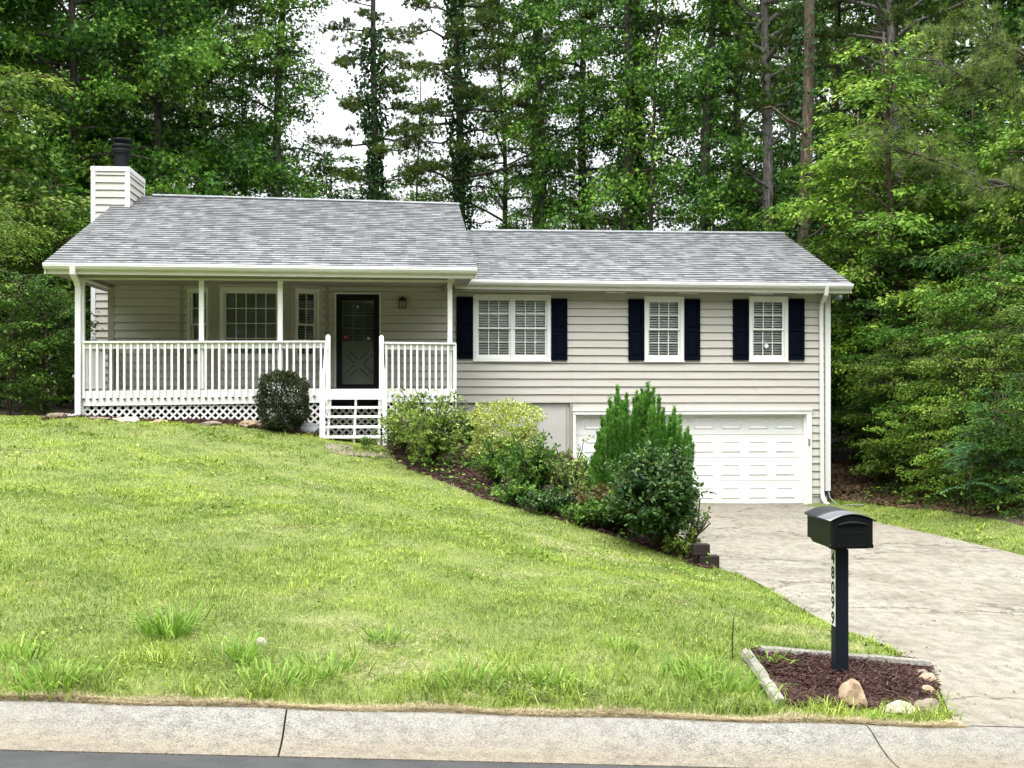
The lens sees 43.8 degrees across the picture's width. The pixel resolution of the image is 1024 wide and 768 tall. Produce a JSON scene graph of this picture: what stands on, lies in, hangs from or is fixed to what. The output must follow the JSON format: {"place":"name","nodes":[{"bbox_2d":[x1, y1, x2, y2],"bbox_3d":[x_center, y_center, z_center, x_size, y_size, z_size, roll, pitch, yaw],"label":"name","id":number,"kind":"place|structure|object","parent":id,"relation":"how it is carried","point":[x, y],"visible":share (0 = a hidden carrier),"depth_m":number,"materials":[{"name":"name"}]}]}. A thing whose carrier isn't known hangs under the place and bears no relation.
{"place":"outdoors","nodes":[
{"label":"outdoors","id":0,"kind":"place"},
{"bbox_2d":[0,750,695,767],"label":"road","id":1,"kind":"structure","parent":0,"point":[24,759],"depth_m":7.25,"materials":[{"name":"grey asphalt"}]},
{"bbox_2d":[0,386,1023,727],"bbox_3d":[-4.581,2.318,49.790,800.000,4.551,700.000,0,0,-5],"label":"ground","id":2,"kind":"structure","parent":0,"point":[368,470],"depth_m":11.80,"materials":[{"name":"green plant"}]},
{"bbox_2d":[0,199,74,412],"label":"wild shrub","id":3,"kind":"object","parent":2,"relation":"on","point":[9,225],"visible":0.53,"depth_m":26.57,"materials":[{"name":"green plant"}]},
{"bbox_2d":[0,629,76,665],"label":"grass clump","id":4,"kind":"object","parent":2,"relation":"on","point":[28,653],"visible":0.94,"depth_m":8.62,"materials":[{"name":"green plant"}]},
{"bbox_2d":[0,0,83,202],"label":"sweetgum tree","id":5,"kind":"object","parent":2,"relation":"on","point":[57,178],"visible":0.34,"depth_m":33.13,"materials":[{"name":"green plant"}]},
{"bbox_2d":[0,63,90,403],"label":"understory tree","id":6,"kind":"object","parent":2,"relation":"on","point":[23,84],"visible":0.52,"depth_m":29.92,"materials":[{"name":"green plant"}]},
{"bbox_2d":[0,178,90,405],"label":"understory tree","id":7,"kind":"object","parent":2,"relation":"on","point":[80,227],"visible":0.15,"depth_m":31.25,"materials":[{"name":"green plant"}]},
{"bbox_2d":[0,204,90,411],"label":"wild shrub","id":8,"kind":"object","parent":2,"relation":"on","point":[9,267],"visible":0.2,"depth_m":30.19,"materials":[{"name":"green plant"}]},
{"bbox_2d":[0,283,96,414],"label":"wild shrub","id":9,"kind":"object","parent":2,"relation":"on","point":[58,366],"visible":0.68,"depth_m":26.08,"materials":[{"name":"green plant"}]},
{"bbox_2d":[0,0,97,246],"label":"sweetgum tree","id":10,"kind":"object","parent":2,"relation":"on","point":[65,105],"visible":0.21,"depth_m":34.25,"materials":[{"name":"green plant"}]},
{"bbox_2d":[0,267,103,415],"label":"wild shrub","id":11,"kind":"object","parent":2,"relation":"on","point":[12,353],"visible":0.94,"depth_m":25.55,"materials":[{"name":"green plant"}]},
{"bbox_2d":[0,648,129,702],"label":"grass clump","id":12,"kind":"object","parent":2,"relation":"on","point":[42,673],"visible":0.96,"depth_m":8.09,"materials":[{"name":"green plant"}]},
{"bbox_2d":[0,0,171,399],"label":"sweetgum tree","id":13,"kind":"object","parent":2,"relation":"on","point":[51,26],"visible":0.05,"depth_m":36.41,"materials":[{"name":"green plant"}]},
{"bbox_2d":[0,0,236,402],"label":"sweetgum tree","id":14,"kind":"object","parent":2,"relation":"on","point":[110,92],"visible":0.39,"depth_m":34.61,"materials":[{"name":"green plant"}]},
{"bbox_2d":[0,0,252,354],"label":"sweetgum tree","id":15,"kind":"object","parent":2,"relation":"on","point":[99,107],"visible":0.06,"depth_m":39.91,"materials":[{"name":"green plant"}]},
{"bbox_2d":[93,599,221,641],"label":"grass clump","id":16,"kind":"object","parent":2,"relation":"on","point":[176,627],"visible":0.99,"depth_m":9.37,"materials":[{"name":"green plant"}]},
{"bbox_2d":[24,0,293,293],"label":"sweetgum tree","id":17,"kind":"object","parent":2,"relation":"on","point":[171,61],"visible":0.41,"depth_m":35.31,"materials":[{"name":"green plant"}]},
{"bbox_2d":[40,413,319,435],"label":"mulch","id":18,"kind":"object","parent":2,"relation":"on","point":[221,420],"visible":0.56,"depth_m":23.00,"materials":[{"name":"brown wood"}]},
{"bbox_2d":[90,1,297,194],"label":"sweetgum tree","id":19,"kind":"object","parent":2,"relation":"on","point":[148,109],"visible":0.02,"depth_m":51.01,"materials":[{"name":"green plant"}]},
{"bbox_2d":[66,0,337,228],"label":"sweetgum tree","id":20,"kind":"object","parent":2,"relation":"on","point":[245,154],"visible":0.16,"depth_m":37.54,"materials":[{"name":"green plant"}]},
{"bbox_2d":[194,628,287,665],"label":"grass clump","id":21,"kind":"object","parent":2,"relation":"on","point":[232,648],"visible":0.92,"depth_m":8.89,"materials":[{"name":"green plant"}]},
{"bbox_2d":[204,650,330,700],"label":"grass clump","id":22,"kind":"object","parent":2,"relation":"on","point":[257,669],"visible":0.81,"depth_m":8.51,"materials":[{"name":"green plant"}]},
{"bbox_2d":[203,0,342,198],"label":"sweetgum tree","id":23,"kind":"object","parent":2,"relation":"on","point":[279,113],"visible":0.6,"depth_m":37.35,"materials":[{"name":"green plant"}]},
{"bbox_2d":[254,369,310,431],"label":"boxwood","id":24,"kind":"object","parent":2,"relation":"on","point":[287,378],"visible":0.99,"depth_m":22.71,"materials":[{"name":"green plant"}]},
{"bbox_2d":[273,644,384,681],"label":"grass clump","id":25,"kind":"object","parent":2,"relation":"on","point":[332,660],"visible":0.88,"depth_m":8.75,"materials":[{"name":"green plant"}]},
{"bbox_2d":[248,153,430,199],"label":"understory tree","id":26,"kind":"object","parent":2,"relation":"on","point":[326,185],"visible":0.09,"depth_m":42.40,"materials":[{"name":"green plant"}]},
{"bbox_2d":[304,0,444,200],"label":"pine tree","id":27,"kind":"object","parent":2,"relation":"on","point":[377,146],"visible":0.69,"depth_m":37.77,"materials":[{"name":"green plant"}]},
{"bbox_2d":[389,69,452,201],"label":"slim tree","id":28,"kind":"object","parent":2,"relation":"on","point":[426,152],"visible":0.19,"depth_m":43.79,"materials":[{"name":"green plant"}]},
{"bbox_2d":[42,137,853,503],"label":"house","id":29,"kind":"structure","parent":2,"relation":"on","point":[210,307],"depth_m":26.64,"materials":[{"name":"paint"}]},
{"bbox_2d":[187,287,209,360],"bbox_3d":[-6.322,-1.206,25.805,0.599,1.474,0.175,0,0,31],"label":"window","id":30,"kind":"structure","parent":29,"relation":"in","point":[192,334],"depth_m":25.88,"materials":[{"name":"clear glass"}]},
{"bbox_2d":[220,287,277,360],"bbox_3d":[-5.259,-1.206,25.659,1.242,1.474,0.175,0,0,-5],"label":"window","id":31,"kind":"structure","parent":29,"relation":"in","point":[246,313],"depth_m":25.69,"materials":[{"name":"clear glass"}]},
{"bbox_2d":[294,288,319,360],"bbox_3d":[-4.212,-1.206,26.006,0.583,1.474,0.175,0,0,-39],"label":"window","id":32,"kind":"structure","parent":29,"relation":"in","point":[313,294],"depth_m":26.05,"materials":[{"name":"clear glass"}]},
{"bbox_2d":[334,292,380,387],"bbox_3d":[-3.188,-0.900,26.327,0.953,1.980,0.224,0,0,-5],"label":"front door","id":33,"kind":"structure","parent":29,"relation":"in","point":[356,359],"depth_m":26.34,"materials":[{"name":"black paint"}]},
{"bbox_2d":[473,294,551,361],"bbox_3d":[-0.002,-1.168,26.644,1.653,1.399,0.175,0,0,-5],"label":"window","id":34,"kind":"structure","parent":29,"relation":"in","point":[510,328],"depth_m":26.65,"materials":[{"name":"white paint"}]},
{"bbox_2d":[644,296,684,361],"bbox_3d":[3.209,-1.156,26.940,0.874,1.384,0.175,0,0,-5],"label":"window","id":35,"kind":"structure","parent":29,"relation":"in","point":[662,301],"depth_m":26.94,"materials":[{"name":"white paint"}]},
{"bbox_2d":[576,415,802,503],"bbox_3d":[3.792,1.621,27.103,4.927,1.938,0.057,0,0,-5],"label":"garage door","id":36,"kind":"structure","parent":29,"relation":"in","point":[722,474],"depth_m":27.19,"materials":[{"name":"white plastic"}]},
{"bbox_2d":[748,296,788,361],"bbox_3d":[5.453,-1.165,27.146,0.878,1.394,0.175,0,0,-5],"label":"window","id":37,"kind":"structure","parent":29,"relation":"in","point":[762,356],"depth_m":27.15,"materials":[{"name":"white paint"}]},
{"bbox_2d":[395,649,533,696],"bbox_3d":[-0.351,1.961,8.705,1.074,0.229,1.038,0,0,-5],"label":"grass clump","id":38,"kind":"object","parent":2,"relation":"on","point":[487,666],"visible":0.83,"depth_m":8.69,"materials":[{"name":"green plant"}]},
{"bbox_2d":[368,0,583,230],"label":"pine tree","id":39,"kind":"object","parent":2,"relation":"on","point":[456,28],"visible":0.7,"depth_m":40.30,"materials":[{"name":"green plant"}]},
{"bbox_2d":[0,424,972,728],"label":"dry thatch","id":40,"kind":"object","parent":2,"relation":"on","point":[530,710],"visible":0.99,"depth_m":8.22,"materials":[{"name":"plant"}]},
{"bbox_2d":[401,0,588,229],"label":"sweetgum tree","id":41,"kind":"object","parent":2,"relation":"on","point":[483,196],"visible":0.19,"depth_m":44.65,"materials":[{"name":"green plant"}]},
{"bbox_2d":[0,700,1023,767],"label":"kerb","id":42,"kind":"structure","parent":2,"relation":"on","point":[87,727],"depth_m":7.84,"materials":[{"name":"concrete"}]},
{"bbox_2d":[491,473,541,505],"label":"leafy shrub","id":43,"kind":"object","parent":2,"relation":"on","point":[514,491],"visible":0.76,"depth_m":18.78,"materials":[{"name":"green plant"}]},
{"bbox_2d":[437,0,618,225],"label":"pine tree","id":44,"kind":"object","parent":2,"relation":"on","point":[545,38],"visible":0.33,"depth_m":43.70,"materials":[{"name":"green plant"}]},
{"bbox_2d":[516,489,566,513],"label":"leafy shrub","id":45,"kind":"object","parent":2,"relation":"on","point":[538,503],"visible":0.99,"depth_m":18.22,"materials":[{"name":"green plant"}]},
{"bbox_2d":[485,0,605,229],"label":"sweetgum tree","id":46,"kind":"object","parent":2,"relation":"on","point":[539,145],"visible":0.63,"depth_m":39.97,"materials":[{"name":"green plant"}]},
{"bbox_2d":[380,436,712,569],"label":"mulch","id":47,"kind":"object","parent":2,"relation":"on","point":[456,467],"visible":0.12,"depth_m":20.62,"materials":[{"name":"brown wood"}]},
{"bbox_2d":[380,387,476,463],"bbox_3d":[-1.410,0.710,21.607,1.658,1.356,1.741,0,0,-5],"label":"leafy shrub","id":48,"kind":"object","parent":47,"relation":"on","point":[439,438],"visible":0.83,"depth_m":21.40,"materials":[{"name":"green plant"}]},
{"bbox_2d":[463,431,526,484],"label":"leafy shrub","id":49,"kind":"object","parent":47,"relation":"on","point":[478,463],"visible":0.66,"depth_m":20.39,"materials":[{"name":"green plant"}]},
{"bbox_2d":[462,397,547,459],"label":"golden shrub","id":50,"kind":"object","parent":47,"relation":"on","point":[526,431],"visible":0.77,"depth_m":22.49,"materials":[{"name":"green plant"}]},
{"bbox_2d":[491,427,571,491],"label":"leafy shrub","id":51,"kind":"object","parent":47,"relation":"on","point":[534,473],"visible":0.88,"depth_m":19.53,"materials":[{"name":"green plant"}]},
{"bbox_2d":[539,435,595,494],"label":"leafy shrub","id":52,"kind":"object","parent":47,"relation":"on","point":[560,478],"visible":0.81,"depth_m":19.39,"materials":[{"name":"green plant"}]},
{"bbox_2d":[583,381,695,491],"bbox_3d":[2.079,1.130,20.850,1.989,2.396,1.058,0,0,-5],"label":"juniper","id":53,"kind":"object","parent":47,"relation":"on","point":[621,431],"visible":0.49,"depth_m":20.53,"materials":[{"name":"green plant"}]},
{"bbox_2d":[598,438,716,549],"bbox_3d":[1.900,1.496,17.272,1.514,1.539,1.656,0,0,-5],"label":"dark shrub","id":54,"kind":"object","parent":47,"relation":"on","point":[656,500],"visible":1,"depth_m":16.95,"materials":[{"name":"green plant"}]},
{"bbox_2d":[486,658,609,694],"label":"grass clump","id":55,"kind":"object","parent":2,"relation":"on","point":[567,676],"visible":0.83,"depth_m":8.66,"materials":[{"name":"green plant"}]},
{"bbox_2d":[387,431,709,563],"bbox_3d":[0.037,1.621,20.378,4.322,1.483,8.540,0,0,-5],"label":"ground cover","id":56,"kind":"object","parent":2,"relation":"on","point":[478,486],"visible":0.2,"depth_m":21.12,"materials":[{"name":"green plant"}]},
{"bbox_2d":[551,496,603,525],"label":"leafy shrub","id":57,"kind":"object","parent":2,"relation":"on","point":[586,512],"visible":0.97,"depth_m":17.98,"materials":[{"name":"green plant"}]},
{"bbox_2d":[508,0,658,229],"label":"sweetgum tree","id":58,"kind":"object","parent":2,"relation":"on","point":[585,168],"visible":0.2,"depth_m":43.22,"materials":[{"name":"green plant"}]},
{"bbox_2d":[518,0,710,230],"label":"sweetgum tree","id":59,"kind":"object","parent":2,"relation":"on","point":[630,156],"visible":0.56,"depth_m":38.23,"materials":[{"name":"green plant"}]},
{"bbox_2d":[570,0,694,230],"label":"sweetgum tree","id":60,"kind":"object","parent":2,"relation":"on","point":[597,97],"visible":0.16,"depth_m":39.76,"materials":[{"name":"green plant"}]},
{"bbox_2d":[587,0,705,230],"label":"slim tree","id":61,"kind":"object","parent":2,"relation":"on","point":[655,22],"visible":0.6,"depth_m":37.55,"materials":[{"name":"green plant"}]},
{"bbox_2d":[634,0,790,231],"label":"sweetgum tree","id":62,"kind":"object","parent":2,"relation":"on","point":[706,96],"visible":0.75,"depth_m":36.41,"materials":[{"name":"green plant"}]},
{"bbox_2d":[659,654,795,702],"bbox_3d":[1.486,2.086,9.052,1.124,0.272,1.003,0,0,-5],"label":"grass clump","id":63,"kind":"object","parent":2,"relation":"on","point":[736,676],"visible":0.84,"depth_m":9.04,"materials":[{"name":"green plant"}]},
{"bbox_2d":[661,0,847,231],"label":"pine tree","id":64,"kind":"object","parent":2,"relation":"on","point":[766,113],"visible":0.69,"depth_m":36.63,"materials":[{"name":"green plant"}]},
{"bbox_2d":[644,0,866,232],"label":"sweetgum tree","id":65,"kind":"object","parent":2,"relation":"on","point":[771,30],"visible":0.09,"depth_m":45.23,"materials":[{"name":"green plant"}]},
{"bbox_2d":[741,648,785,706],"bbox_3d":[1.833,2.148,9.319,0.101,0.178,1.252,0,0,0],"label":"edging log","id":66,"kind":"object","parent":2,"relation":"on","point":[751,662],"visible":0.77,"depth_m":9.26,"materials":[{"name":"beige stone"}]},
{"bbox_2d":[672,164,864,282],"bbox_3d":[6.991,-2.303,37.782,7.206,8.417,6.523,0,0,3],"label":"understory tree","id":67,"kind":"object","parent":2,"relation":"on","point":[777,200],"visible":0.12,"depth_m":36.91,"materials":[{"name":"green plant"}]},
{"bbox_2d":[717,184,886,408],"bbox_3d":[8.572,-1.930,37.214,6.073,7.836,6.709,0,0,-30],"label":"understory tree","id":68,"kind":"object","parent":2,"relation":"on","point":[744,204],"visible":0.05,"depth_m":36.50,"materials":[{"name":"green plant"}]},
{"bbox_2d":[763,0,850,259],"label":"pine tree","id":69,"kind":"object","parent":2,"relation":"on","point":[807,97],"visible":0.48,"depth_m":33.80,"materials":[{"name":"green plant"}]},
{"bbox_2d":[712,0,914,303],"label":"sweetgum tree","id":70,"kind":"object","parent":2,"relation":"on","point":[778,121],"visible":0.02,"depth_m":53.17,"materials":[{"name":"green plant"}]},
{"bbox_2d":[688,0,960,411],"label":"sweetgum tree","id":71,"kind":"object","parent":2,"relation":"on","point":[836,70],"visible":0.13,"depth_m":42.91,"materials":[{"name":"green plant"}]},
{"bbox_2d":[741,645,943,710],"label":"mulch","id":72,"kind":"object","parent":2,"relation":"on","point":[908,675],"visible":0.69,"depth_m":9.46,"materials":[{"name":"brown wood"}]},
{"bbox_2d":[804,506,875,671],"bbox_3d":[2.489,1.725,9.679,0.348,1.537,0.604,0,0,-5],"label":"mailbox","id":73,"kind":"object","parent":72,"relation":"on","point":[839,532],"visible":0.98,"depth_m":9.62,"materials":[{"name":"paint"}]},
{"bbox_2d":[831,516,872,547],"bbox_3d":[2.515,1.093,9.399,0.308,0.234,0.041,0,0,-5],"label":"door","id":74,"kind":"structure","parent":73,"relation":"in","point":[847,531],"depth_m":9.40,"materials":[{"name":"paint"}]},
{"bbox_2d":[837,678,867,709],"bbox_3d":[2.362,2.196,8.826,0.209,0.309,0.191,0,0,-23],"label":"rock","id":75,"kind":"object","parent":72,"relation":"on","point":[850,687],"visible":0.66,"depth_m":8.77,"materials":[{"name":"beige stone"}]},
{"bbox_2d":[758,646,930,667],"bbox_3d":[2.666,2.192,10.180,1.457,0.258,0.098,0,0,-12],"label":"edging timber","id":76,"kind":"object","parent":2,"relation":"on","point":[906,661],"visible":0.47,"depth_m":10.19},
{"bbox_2d":[769,111,942,460],"bbox_3d":[8.882,-2.342,32.401,5.085,9.248,6.405,0,0,-45],"label":"understory tree","id":77,"kind":"object","parent":2,"relation":"on","point":[821,249],"visible":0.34,"depth_m":31.90,"materials":[{"name":"green plant"}]},
{"bbox_2d":[846,0,920,318],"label":"pine tree","id":78,"kind":"object","parent":2,"relation":"on","point":[880,24],"visible":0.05,"depth_m":41.22,"materials":[{"name":"green plant"}]},
{"bbox_2d":[822,243,950,454],"bbox_3d":[9.154,-0.695,32.730,4.499,5.805,4.970,0,0,13],"label":"understory tree","id":79,"kind":"object","parent":2,"relation":"on","point":[870,318],"visible":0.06,"depth_m":32.56,"materials":[{"name":"green plant"}]},
{"bbox_2d":[763,29,1012,462],"bbox_3d":[9.203,-3.043,31.108,6.054,11.010,7.625,0,0,15],"label":"understory tree","id":80,"kind":"object","parent":2,"relation":"on","point":[892,216],"visible":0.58,"depth_m":30.66,"materials":[{"name":"green plant"}]},
{"bbox_2d":[835,359,942,486],"bbox_3d":[8.675,1.020,28.668,2.346,3.185,2.761,0,0,33],"label":"wild shrub","id":81,"kind":"object","parent":2,"relation":"on","point":[867,399],"visible":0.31,"depth_m":28.37,"materials":[{"name":"green plant"}]},
{"bbox_2d":[832,340,953,496],"bbox_3d":[8.374,0.835,27.899,2.908,3.592,2.624,0,0,-32],"label":"wild shrub","id":82,"kind":"object","parent":2,"relation":"on","point":[871,368],"visible":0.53,"depth_m":27.66,"materials":[{"name":"green plant"}]},
{"bbox_2d":[789,0,999,314],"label":"pine tree","id":83,"kind":"object","parent":2,"relation":"on","point":[890,13],"visible":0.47,"depth_m":34.98,"materials":[{"name":"green plant"}]},
{"bbox_2d":[831,291,986,478],"bbox_3d":[9.054,0.182,29.302,3.976,4.644,3.599,0,0,20],"label":"understory tree","id":84,"kind":"object","parent":2,"relation":"on","point":[890,313],"visible":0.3,"depth_m":28.89,"materials":[{"name":"green plant"}]},
{"bbox_2d":[831,111,1017,440],"bbox_3d":[10.202,-2.302,32.058,6.405,9.248,5.085,0,0,13],"label":"understory tree","id":85,"kind":"object","parent":2,"relation":"on","point":[919,238],"visible":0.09,"depth_m":31.58,"materials":[{"name":"green plant"}]},
{"bbox_2d":[863,378,987,504],"bbox_3d":[8.390,1.289,26.070,2.470,2.849,2.099,0,0,-20],"label":"wild shrub","id":86,"kind":"object","parent":2,"relation":"on","point":[898,440],"visible":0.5,"depth_m":25.99,"materials":[{"name":"green plant"}]},
{"bbox_2d":[829,459,1023,515],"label":"leaf litter","id":87,"kind":"object","parent":2,"relation":"on","point":[841,475],"visible":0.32,"depth_m":27.65,"materials":[{"name":"brown plant"}]},
{"bbox_2d":[833,0,1023,291],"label":"sweetgum tree","id":88,"kind":"object","parent":2,"relation":"on","point":[963,112],"visible":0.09,"depth_m":41.91,"materials":[{"name":"green plant"}]},
{"bbox_2d":[843,0,1023,220],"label":"long needled pine","id":89,"kind":"object","parent":2,"relation":"on","point":[1014,183],"visible":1,"depth_m":24.29,"materials":[{"name":"green plant"}]},
{"bbox_2d":[844,75,1023,465],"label":"understory tree","id":90,"kind":"object","parent":2,"relation":"on","point":[938,186],"visible":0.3,"depth_m":29.89,"materials":[{"name":"green plant"}]},
{"bbox_2d":[851,242,1023,492],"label":"understory tree","id":91,"kind":"object","parent":2,"relation":"on","point":[963,305],"visible":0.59,"depth_m":25.98,"materials":[{"name":"green plant"}]},
{"bbox_2d":[859,483,1023,523],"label":"ground cover","id":92,"kind":"object","parent":2,"relation":"on","point":[933,503],"visible":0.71,"depth_m":23.82,"materials":[{"name":"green plant"}]},
{"bbox_2d":[864,307,1023,498],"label":"wild shrub","id":93,"kind":"object","parent":2,"relation":"on","point":[963,328],"visible":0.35,"depth_m":26.29,"materials":[{"name":"green plant"}]},
{"bbox_2d":[864,0,1023,292],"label":"sweetgum tree","id":94,"kind":"object","parent":2,"relation":"on","point":[953,56],"visible":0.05,"depth_m":38.79,"materials":[{"name":"green plant"}]},
{"bbox_2d":[870,90,1023,467],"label":"understory tree","id":95,"kind":"object","parent":2,"relation":"on","point":[983,163],"visible":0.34,"depth_m":28.35,"materials":[{"name":"green plant"}]},
{"bbox_2d":[889,275,1023,478],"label":"understory tree","id":96,"kind":"object","parent":2,"relation":"on","point":[939,300],"visible":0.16,"depth_m":27.39,"materials":[{"name":"green plant"}]},
{"bbox_2d":[903,383,1022,504],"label":"wild shrub","id":97,"kind":"object","parent":2,"relation":"on","point":[922,457],"visible":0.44,"depth_m":24.46,"materials":[{"name":"green plant"}]},
{"bbox_2d":[906,329,1023,506],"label":"wild shrub","id":98,"kind":"object","parent":2,"relation":"on","point":[994,363],"visible":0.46,"depth_m":24.38,"materials":[{"name":"green plant"}]},
{"bbox_2d":[914,0,1023,305],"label":"sweetgum tree","id":99,"kind":"object","parent":2,"relation":"on","point":[1007,24],"visible":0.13,"depth_m":33.47,"materials":[{"name":"green plant"}]},
{"bbox_2d":[928,439,1023,515],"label":"sumac shrub","id":100,"kind":"object","parent":2,"relation":"on","point":[960,448],"visible":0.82,"depth_m":22.53,"materials":[{"name":"green plant"}]},
{"bbox_2d":[941,386,1023,512],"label":"wild shrub","id":101,"kind":"object","parent":2,"relation":"on","point":[978,432],"visible":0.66,"depth_m":22.75,"materials":[{"name":"green plant"}]},
{"bbox_2d":[945,282,1023,487],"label":"wild shrub","id":102,"kind":"object","parent":2,"relation":"on","point":[1015,309],"visible":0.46,"depth_m":23.97,"materials":[{"name":"green plant"}]},
{"bbox_2d":[954,371,1023,516],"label":"wild shrub","id":103,"kind":"object","parent":2,"relation":"on","point":[1018,479],"visible":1,"depth_m":22.07,"materials":[{"name":"green plant"}]},
{"bbox_2d":[1,0,1023,383],"label":"sky","id":104,"kind":"structure","parent":0,"point":[335,120],"materials":[{"name":"white"}]},
{"bbox_2d":[676,503,1023,726],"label":"driveway","id":105,"kind":"structure","parent":0,"point":[913,596],"depth_m":15.17,"materials":[{"name":"concrete"}]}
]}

